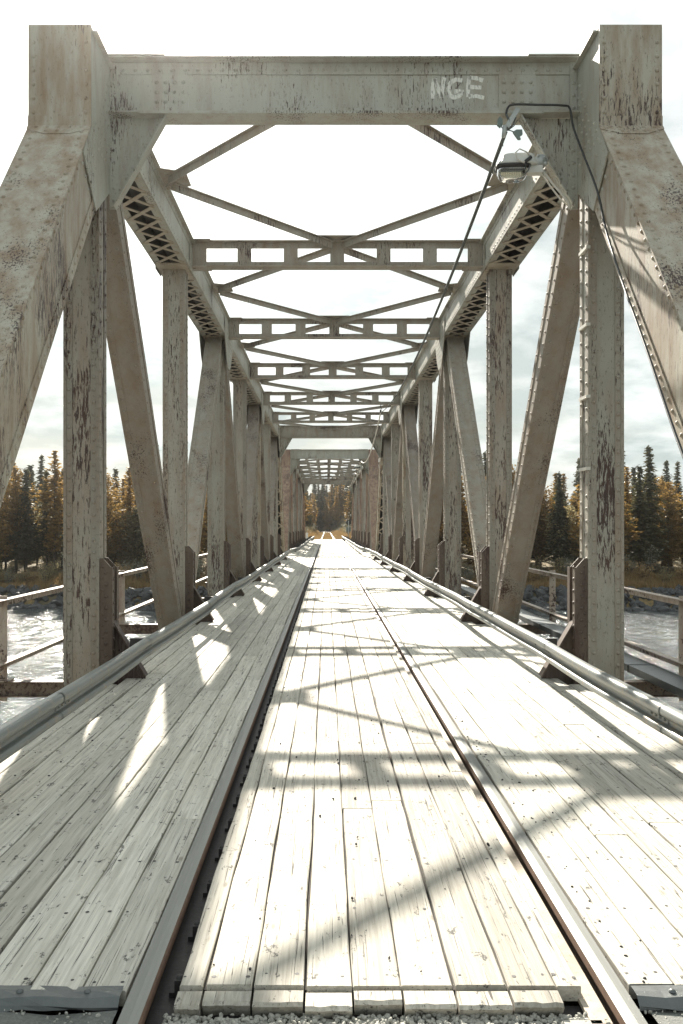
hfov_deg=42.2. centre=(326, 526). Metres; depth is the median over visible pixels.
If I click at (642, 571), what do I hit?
shrub
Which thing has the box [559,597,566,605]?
boulder
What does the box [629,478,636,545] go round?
conifer tree
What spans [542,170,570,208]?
lamp supply wires
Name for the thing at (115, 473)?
conifer tree
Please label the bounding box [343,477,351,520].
conifer tree
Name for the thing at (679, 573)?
shrub
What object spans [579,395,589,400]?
cable strap
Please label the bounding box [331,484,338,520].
conifer tree
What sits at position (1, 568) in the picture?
shrub
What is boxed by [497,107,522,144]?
cable fitting
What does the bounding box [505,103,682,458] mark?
black conduit
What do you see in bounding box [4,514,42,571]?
birch tree
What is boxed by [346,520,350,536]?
road sign
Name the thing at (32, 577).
shrub
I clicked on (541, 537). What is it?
birch tree
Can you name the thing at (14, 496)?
birch tree
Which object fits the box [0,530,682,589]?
grass
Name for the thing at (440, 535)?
birch tree
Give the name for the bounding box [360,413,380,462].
power cable
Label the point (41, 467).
conifer tree
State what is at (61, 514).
conifer tree
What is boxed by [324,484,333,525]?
conifer tree
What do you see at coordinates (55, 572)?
shrub
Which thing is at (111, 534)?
birch tree
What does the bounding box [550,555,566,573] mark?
shrub
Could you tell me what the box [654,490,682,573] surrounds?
birch tree
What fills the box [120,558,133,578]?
shrub
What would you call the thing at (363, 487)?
truss bridge span
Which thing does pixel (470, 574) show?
shrub
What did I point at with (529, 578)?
shrub
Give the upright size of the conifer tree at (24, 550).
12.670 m
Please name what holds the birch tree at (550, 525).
on the bank
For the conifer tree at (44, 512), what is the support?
on the bank
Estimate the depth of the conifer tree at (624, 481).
120.06 m
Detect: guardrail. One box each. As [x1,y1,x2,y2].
[0,536,313,762]
[342,536,682,745]
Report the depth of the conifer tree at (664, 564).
103.87 m
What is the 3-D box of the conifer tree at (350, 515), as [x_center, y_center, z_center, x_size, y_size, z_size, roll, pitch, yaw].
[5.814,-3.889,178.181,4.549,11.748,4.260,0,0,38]
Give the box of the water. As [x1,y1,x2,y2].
[0,606,682,724]
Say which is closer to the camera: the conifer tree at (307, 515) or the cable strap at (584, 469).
the cable strap at (584, 469)
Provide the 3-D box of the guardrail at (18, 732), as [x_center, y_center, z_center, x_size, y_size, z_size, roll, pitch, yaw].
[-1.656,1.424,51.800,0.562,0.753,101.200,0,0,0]
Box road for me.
[0,1010,682,1023]
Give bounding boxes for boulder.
[48,600,62,605]
[143,587,151,596]
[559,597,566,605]
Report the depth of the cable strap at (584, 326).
8.66 m
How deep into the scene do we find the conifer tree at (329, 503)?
259.85 m
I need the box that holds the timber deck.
[0,539,682,1023]
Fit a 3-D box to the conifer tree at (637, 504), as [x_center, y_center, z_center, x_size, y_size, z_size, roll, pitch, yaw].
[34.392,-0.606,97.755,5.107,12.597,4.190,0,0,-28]
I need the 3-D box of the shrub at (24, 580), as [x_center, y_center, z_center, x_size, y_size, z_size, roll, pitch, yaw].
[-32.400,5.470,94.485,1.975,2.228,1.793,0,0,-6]
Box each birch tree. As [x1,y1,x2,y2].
[0,466,46,572]
[0,488,17,558]
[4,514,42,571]
[34,506,42,564]
[37,525,62,564]
[107,473,128,554]
[107,528,116,560]
[108,508,127,566]
[114,506,146,574]
[437,493,469,551]
[461,476,485,555]
[512,464,515,488]
[531,485,555,569]
[542,505,579,571]
[563,494,579,557]
[568,499,579,548]
[625,475,682,571]
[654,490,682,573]
[658,480,682,545]
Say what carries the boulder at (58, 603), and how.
on the bank
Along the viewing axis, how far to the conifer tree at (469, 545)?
96.94 m
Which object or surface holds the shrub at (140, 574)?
on the bank
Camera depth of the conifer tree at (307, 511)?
178.52 m
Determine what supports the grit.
on the timber deck
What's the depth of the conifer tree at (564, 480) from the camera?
124.34 m
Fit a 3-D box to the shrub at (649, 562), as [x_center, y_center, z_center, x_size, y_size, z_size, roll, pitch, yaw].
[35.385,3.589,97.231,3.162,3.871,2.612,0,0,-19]
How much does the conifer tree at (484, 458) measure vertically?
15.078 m
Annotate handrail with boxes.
[0,553,206,700]
[435,550,682,700]
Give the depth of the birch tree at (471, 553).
96.41 m
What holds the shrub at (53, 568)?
on the bank
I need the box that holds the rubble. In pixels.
[0,584,682,611]
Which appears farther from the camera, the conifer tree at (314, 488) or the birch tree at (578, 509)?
the conifer tree at (314, 488)
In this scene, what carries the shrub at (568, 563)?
on the bank
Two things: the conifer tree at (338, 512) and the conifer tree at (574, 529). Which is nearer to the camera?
the conifer tree at (574, 529)
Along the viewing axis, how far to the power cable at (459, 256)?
11.29 m
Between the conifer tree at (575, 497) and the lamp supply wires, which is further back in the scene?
the conifer tree at (575, 497)
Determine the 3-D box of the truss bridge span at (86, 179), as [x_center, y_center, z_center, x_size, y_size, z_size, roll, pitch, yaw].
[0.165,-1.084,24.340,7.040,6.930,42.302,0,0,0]
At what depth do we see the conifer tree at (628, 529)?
96.21 m
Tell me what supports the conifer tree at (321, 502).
on the bank
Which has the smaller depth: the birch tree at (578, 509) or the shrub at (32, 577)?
the shrub at (32, 577)
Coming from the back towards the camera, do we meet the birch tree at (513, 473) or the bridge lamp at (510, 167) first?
the birch tree at (513, 473)
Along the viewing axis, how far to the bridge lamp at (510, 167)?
8.35 m
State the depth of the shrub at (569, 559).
97.89 m
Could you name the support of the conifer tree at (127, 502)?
on the bank
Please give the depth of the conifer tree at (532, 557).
104.43 m
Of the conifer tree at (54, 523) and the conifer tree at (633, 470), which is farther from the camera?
the conifer tree at (633, 470)
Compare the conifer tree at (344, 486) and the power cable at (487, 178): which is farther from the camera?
the conifer tree at (344, 486)
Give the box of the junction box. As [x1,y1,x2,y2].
[535,154,547,168]
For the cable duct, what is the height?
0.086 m
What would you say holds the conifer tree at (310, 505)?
on the bank
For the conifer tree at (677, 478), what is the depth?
126.86 m
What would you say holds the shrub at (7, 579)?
on the bank
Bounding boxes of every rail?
[116,531,323,1023]
[321,531,647,1023]
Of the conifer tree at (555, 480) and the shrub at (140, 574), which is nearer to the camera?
the shrub at (140, 574)
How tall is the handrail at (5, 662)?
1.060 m
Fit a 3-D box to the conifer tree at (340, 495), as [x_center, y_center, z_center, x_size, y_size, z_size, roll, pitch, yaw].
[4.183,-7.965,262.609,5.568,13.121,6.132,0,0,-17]
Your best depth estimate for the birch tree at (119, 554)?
104.71 m
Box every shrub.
[0,560,10,582]
[1,568,16,583]
[15,567,31,583]
[22,569,38,583]
[35,560,56,583]
[41,559,60,578]
[115,560,132,577]
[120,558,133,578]
[129,556,144,579]
[139,551,148,575]
[196,559,204,580]
[463,566,475,579]
[526,568,537,581]
[527,555,545,577]
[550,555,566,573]
[559,552,573,571]
[564,557,573,570]
[624,555,633,574]
[636,562,657,580]
[639,544,662,573]
[674,561,682,580]
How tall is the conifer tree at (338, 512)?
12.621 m
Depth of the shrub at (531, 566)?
96.11 m
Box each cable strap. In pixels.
[579,245,589,255]
[579,322,589,330]
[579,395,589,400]
[579,467,589,471]
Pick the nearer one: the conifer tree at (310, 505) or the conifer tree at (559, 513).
the conifer tree at (559, 513)
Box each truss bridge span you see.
[0,25,682,696]
[281,449,378,555]
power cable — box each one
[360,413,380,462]
[380,137,503,412]
[386,131,507,408]
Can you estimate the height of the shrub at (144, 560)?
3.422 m
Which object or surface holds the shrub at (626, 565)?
on the bank
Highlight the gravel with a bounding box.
[4,1009,682,1023]
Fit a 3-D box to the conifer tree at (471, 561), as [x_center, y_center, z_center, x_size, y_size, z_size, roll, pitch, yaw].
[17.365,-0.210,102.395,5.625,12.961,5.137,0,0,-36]
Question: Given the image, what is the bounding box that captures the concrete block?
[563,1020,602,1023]
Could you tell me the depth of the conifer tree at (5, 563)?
104.93 m
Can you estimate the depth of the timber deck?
4.46 m
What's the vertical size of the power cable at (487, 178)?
0.531 m
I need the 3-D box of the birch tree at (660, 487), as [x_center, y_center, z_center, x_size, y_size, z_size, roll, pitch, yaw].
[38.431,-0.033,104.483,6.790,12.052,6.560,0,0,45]
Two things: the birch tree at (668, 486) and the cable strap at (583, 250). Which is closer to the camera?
the cable strap at (583, 250)
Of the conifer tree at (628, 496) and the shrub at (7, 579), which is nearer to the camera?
the shrub at (7, 579)
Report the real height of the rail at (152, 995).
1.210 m
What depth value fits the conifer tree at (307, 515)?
194.90 m
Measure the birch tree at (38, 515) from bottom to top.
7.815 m
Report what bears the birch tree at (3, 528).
on the bank
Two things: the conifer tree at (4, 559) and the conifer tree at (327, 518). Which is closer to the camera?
the conifer tree at (4, 559)
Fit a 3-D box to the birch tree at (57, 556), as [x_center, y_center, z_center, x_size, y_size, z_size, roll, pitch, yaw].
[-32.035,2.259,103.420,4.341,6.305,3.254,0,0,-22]
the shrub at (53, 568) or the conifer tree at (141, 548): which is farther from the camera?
the conifer tree at (141, 548)
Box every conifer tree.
[0,482,11,569]
[0,504,8,569]
[2,487,18,570]
[6,467,43,571]
[26,463,40,518]
[33,450,62,569]
[33,470,61,566]
[35,455,50,516]
[56,471,62,566]
[108,481,126,566]
[109,467,120,499]
[113,467,135,570]
[118,478,131,565]
[124,502,146,574]
[134,445,158,562]
[199,492,206,567]
[305,491,310,525]
[305,493,314,522]
[309,494,319,526]
[310,493,320,527]
[311,484,317,493]
[315,484,324,529]
[316,488,325,530]
[322,499,332,528]
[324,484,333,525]
[324,492,333,530]
[328,486,342,527]
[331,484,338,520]
[331,484,346,519]
[338,469,346,516]
[342,492,351,527]
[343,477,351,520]
[461,475,468,553]
[462,500,475,574]
[464,529,472,549]
[482,451,485,475]
[531,514,543,567]
[540,471,578,569]
[548,473,561,565]
[561,473,568,505]
[565,490,579,554]
[569,484,579,552]
[571,458,579,497]
[624,451,631,506]
[624,464,659,566]
[624,467,632,569]
[624,468,643,553]
[629,467,636,491]
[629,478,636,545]
[631,445,673,560]
[660,480,677,568]
[661,460,673,500]
[661,516,681,570]
[672,462,682,500]
[675,486,682,558]
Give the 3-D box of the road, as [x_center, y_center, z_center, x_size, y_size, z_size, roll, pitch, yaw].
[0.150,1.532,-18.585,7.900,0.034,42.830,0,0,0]
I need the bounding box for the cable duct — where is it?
[435,572,682,697]
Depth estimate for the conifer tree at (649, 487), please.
98.51 m
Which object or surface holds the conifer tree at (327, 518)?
on the bank
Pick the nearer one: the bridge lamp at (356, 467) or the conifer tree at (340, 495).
the bridge lamp at (356, 467)
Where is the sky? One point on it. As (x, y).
(316, 179)
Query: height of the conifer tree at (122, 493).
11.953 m
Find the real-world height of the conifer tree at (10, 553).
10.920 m
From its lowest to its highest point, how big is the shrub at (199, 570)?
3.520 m
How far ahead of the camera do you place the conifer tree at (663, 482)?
108.16 m
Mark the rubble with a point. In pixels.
(542, 593)
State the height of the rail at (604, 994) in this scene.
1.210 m
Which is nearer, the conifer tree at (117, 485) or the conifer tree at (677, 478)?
the conifer tree at (117, 485)
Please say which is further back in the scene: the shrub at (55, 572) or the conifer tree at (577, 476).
the conifer tree at (577, 476)
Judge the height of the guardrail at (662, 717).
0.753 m
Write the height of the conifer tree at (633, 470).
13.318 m
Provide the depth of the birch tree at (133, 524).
100.94 m
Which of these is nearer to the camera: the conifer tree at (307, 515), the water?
the water
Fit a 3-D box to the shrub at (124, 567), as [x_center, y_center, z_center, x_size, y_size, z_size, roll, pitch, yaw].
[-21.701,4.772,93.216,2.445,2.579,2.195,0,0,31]
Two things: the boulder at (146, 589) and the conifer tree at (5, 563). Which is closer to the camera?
the boulder at (146, 589)
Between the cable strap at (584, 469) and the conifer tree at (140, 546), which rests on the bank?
the conifer tree at (140, 546)
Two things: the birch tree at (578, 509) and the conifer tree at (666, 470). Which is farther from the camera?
the conifer tree at (666, 470)
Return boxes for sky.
[0,0,682,507]
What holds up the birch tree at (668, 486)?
on the bank
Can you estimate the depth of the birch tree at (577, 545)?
106.33 m
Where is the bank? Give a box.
[0,513,681,607]
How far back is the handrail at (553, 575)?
10.28 m
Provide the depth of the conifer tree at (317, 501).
261.80 m
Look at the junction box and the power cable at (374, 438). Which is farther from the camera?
the power cable at (374, 438)
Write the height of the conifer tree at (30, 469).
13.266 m
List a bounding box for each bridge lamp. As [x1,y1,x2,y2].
[354,465,363,469]
[494,148,544,182]
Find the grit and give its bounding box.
[2,600,680,982]
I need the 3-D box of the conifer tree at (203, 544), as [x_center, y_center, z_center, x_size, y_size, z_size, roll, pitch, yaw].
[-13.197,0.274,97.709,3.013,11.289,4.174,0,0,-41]
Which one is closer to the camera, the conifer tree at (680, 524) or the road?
the road
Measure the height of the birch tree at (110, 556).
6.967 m
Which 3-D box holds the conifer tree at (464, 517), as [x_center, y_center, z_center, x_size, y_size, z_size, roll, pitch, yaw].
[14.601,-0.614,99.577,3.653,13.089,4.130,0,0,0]
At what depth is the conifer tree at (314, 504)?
251.05 m

